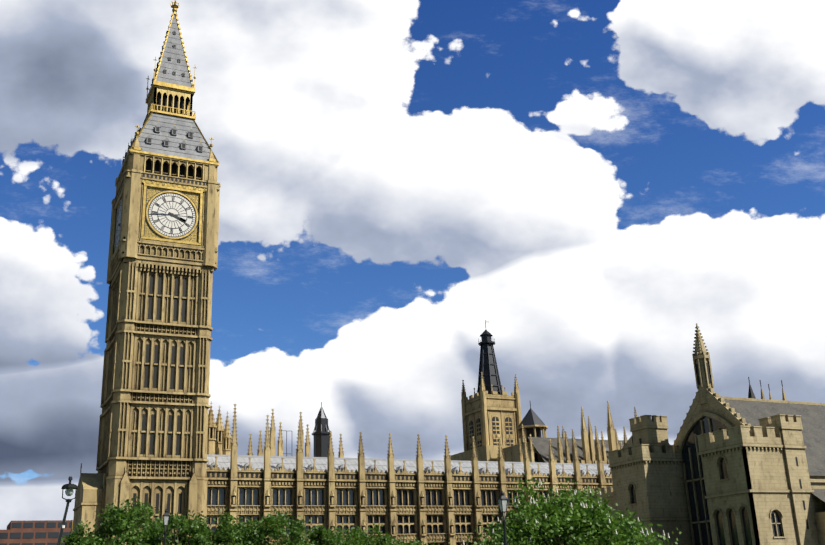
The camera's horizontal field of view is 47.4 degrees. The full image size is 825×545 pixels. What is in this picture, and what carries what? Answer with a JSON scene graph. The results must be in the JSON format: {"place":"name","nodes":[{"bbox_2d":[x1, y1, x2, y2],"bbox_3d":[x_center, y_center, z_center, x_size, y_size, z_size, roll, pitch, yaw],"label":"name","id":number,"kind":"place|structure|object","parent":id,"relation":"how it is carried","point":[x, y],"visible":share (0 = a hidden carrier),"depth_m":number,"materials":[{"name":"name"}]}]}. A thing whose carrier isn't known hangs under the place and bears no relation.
{"place":"outdoors","nodes":[
{"label":"outdoors","id":0,"kind":"place"},
{"bbox_2d":[0,520,72,544],"bbox_3d":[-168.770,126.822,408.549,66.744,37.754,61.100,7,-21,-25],"label":"brown office block","id":1,"kind":"structure","parent":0,"point":[39,532],"depth_m":386.76,"materials":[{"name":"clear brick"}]},
{"bbox_2d":[0,0,824,529],"label":"sky","id":2,"kind":"structure","parent":0,"point":[594,183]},
{"bbox_2d":[514,323,824,544],"bbox_3d":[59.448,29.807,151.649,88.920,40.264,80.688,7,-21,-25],"label":"westminster hall","id":3,"kind":"structure","parent":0,"point":[749,470],"depth_m":111.82,"materials":[{"name":"stone"}]},
{"bbox_3d":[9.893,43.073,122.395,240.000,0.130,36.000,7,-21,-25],"label":"pavement","id":4,"kind":"structure","parent":0,"visible":0},
{"bbox_2d":[71,533,107,544],"bbox_3d":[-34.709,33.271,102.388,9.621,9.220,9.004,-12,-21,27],"label":"lime tree","id":5,"kind":"object","parent":4,"relation":"on","point":[84,540],"visible":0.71,"depth_m":100.58,"materials":[{"name":"green plant"}]},
{"bbox_2d":[60,496,163,544],"bbox_3d":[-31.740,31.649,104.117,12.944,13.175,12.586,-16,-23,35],"label":"lime tree","id":6,"kind":"object","parent":4,"relation":"on","point":[116,526],"visible":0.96,"depth_m":103.25,"materials":[{"name":"green plant"}]},
{"bbox_2d":[72,0,220,544],"bbox_3d":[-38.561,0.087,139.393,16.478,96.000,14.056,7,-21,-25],"label":"clock tower","id":7,"kind":"structure","parent":4,"relation":"on","point":[155,394],"depth_m":132.56,"materials":[{"name":"stone"}]},
{"bbox_2d":[135,511,223,544],"bbox_3d":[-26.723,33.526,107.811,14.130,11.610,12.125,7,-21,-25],"label":"lime tree","id":8,"kind":"object","parent":4,"relation":"on","point":[174,522],"visible":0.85,"depth_m":106.64,"materials":[{"name":"green plant"}]},
{"bbox_2d":[182,507,275,544],"bbox_3d":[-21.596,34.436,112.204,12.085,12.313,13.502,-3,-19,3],"label":"lime tree","id":9,"kind":"object","parent":4,"relation":"on","point":[231,534],"visible":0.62,"depth_m":111.01,"materials":[{"name":"green plant"}]},
{"bbox_2d":[242,509,327,544],"bbox_3d":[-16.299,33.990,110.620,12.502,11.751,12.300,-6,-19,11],"label":"lime tree","id":10,"kind":"object","parent":4,"relation":"on","point":[275,524],"visible":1,"depth_m":110.30,"materials":[{"name":"green plant"}]},
{"bbox_2d":[277,522,366,544],"bbox_3d":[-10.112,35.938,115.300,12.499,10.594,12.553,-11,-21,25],"label":"lime tree","id":11,"kind":"object","parent":4,"relation":"on","point":[316,534],"visible":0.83,"depth_m":114.66,"materials":[{"name":"green plant"}]},
{"bbox_2d":[332,524,393,544],"bbox_3d":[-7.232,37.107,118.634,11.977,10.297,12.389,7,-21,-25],"label":"lime tree","id":12,"kind":"object","parent":4,"relation":"on","point":[354,532],"visible":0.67,"depth_m":117.86,"materials":[{"name":"green plant"}]},
{"bbox_2d":[374,531,421,544],"bbox_3d":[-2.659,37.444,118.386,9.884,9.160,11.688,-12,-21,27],"label":"lime tree","id":13,"kind":"object","parent":4,"relation":"on","point":[401,542],"visible":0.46,"depth_m":117.80,"materials":[{"name":"green plant"}]},
{"bbox_2d":[398,537,450,544],"bbox_3d":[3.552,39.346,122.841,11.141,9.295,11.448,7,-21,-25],"label":"lime tree","id":14,"kind":"object","parent":4,"relation":"on","point":[419,542],"visible":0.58,"depth_m":124.37,"materials":[{"name":"green plant"}]},
{"label":"ground","id":15,"kind":"structure","parent":0,"visible":0},
{"bbox_2d":[159,509,171,544],"bbox_3d":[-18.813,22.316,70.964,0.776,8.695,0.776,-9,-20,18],"label":"street lamp","id":16,"kind":"object","parent":15,"relation":"on","point":[165,516],"visible":1,"depth_m":71.92,"materials":[{"name":"black metal"}]},
{"bbox_2d":[206,404,622,544],"bbox_3d":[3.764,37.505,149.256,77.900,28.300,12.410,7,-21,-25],"label":"range","id":17,"kind":"structure","parent":15,"relation":"on","point":[446,500],"depth_m":141.14,"materials":[{"name":"stone"}]},
{"bbox_2d":[207,320,669,463],"bbox_3d":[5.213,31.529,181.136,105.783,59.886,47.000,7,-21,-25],"label":"palace roofscape","id":18,"kind":"object","parent":15,"relation":"on","point":[491,412],"visible":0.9,"depth_m":189.49,"materials":[{"name":"stone"}]},
{"bbox_2d":[463,473,682,544],"bbox_3d":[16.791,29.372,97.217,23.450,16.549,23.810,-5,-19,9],"label":"chestnut tree","id":19,"kind":"object","parent":15,"relation":"on","point":[583,520],"visible":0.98,"depth_m":92.63,"materials":[{"name":"green plant"}]},
{"bbox_3d":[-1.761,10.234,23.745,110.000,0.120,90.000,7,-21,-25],"label":"square lawn","id":20,"kind":"structure","parent":0,"visible":0},
{"bbox_2d":[57,476,77,544],"bbox_3d":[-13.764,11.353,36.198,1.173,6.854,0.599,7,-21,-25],"label":"street lamp","id":21,"kind":"object","parent":20,"relation":"on","point":[69,488],"visible":1,"depth_m":37.03,"materials":[{"name":"black metal"}]},
{"bbox_2d":[497,491,511,544],"bbox_3d":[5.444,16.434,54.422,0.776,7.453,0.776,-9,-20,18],"label":"street lamp","id":22,"kind":"object","parent":20,"relation":"on","point":[502,499],"visible":1,"depth_m":55.17,"materials":[{"name":"black metal"}]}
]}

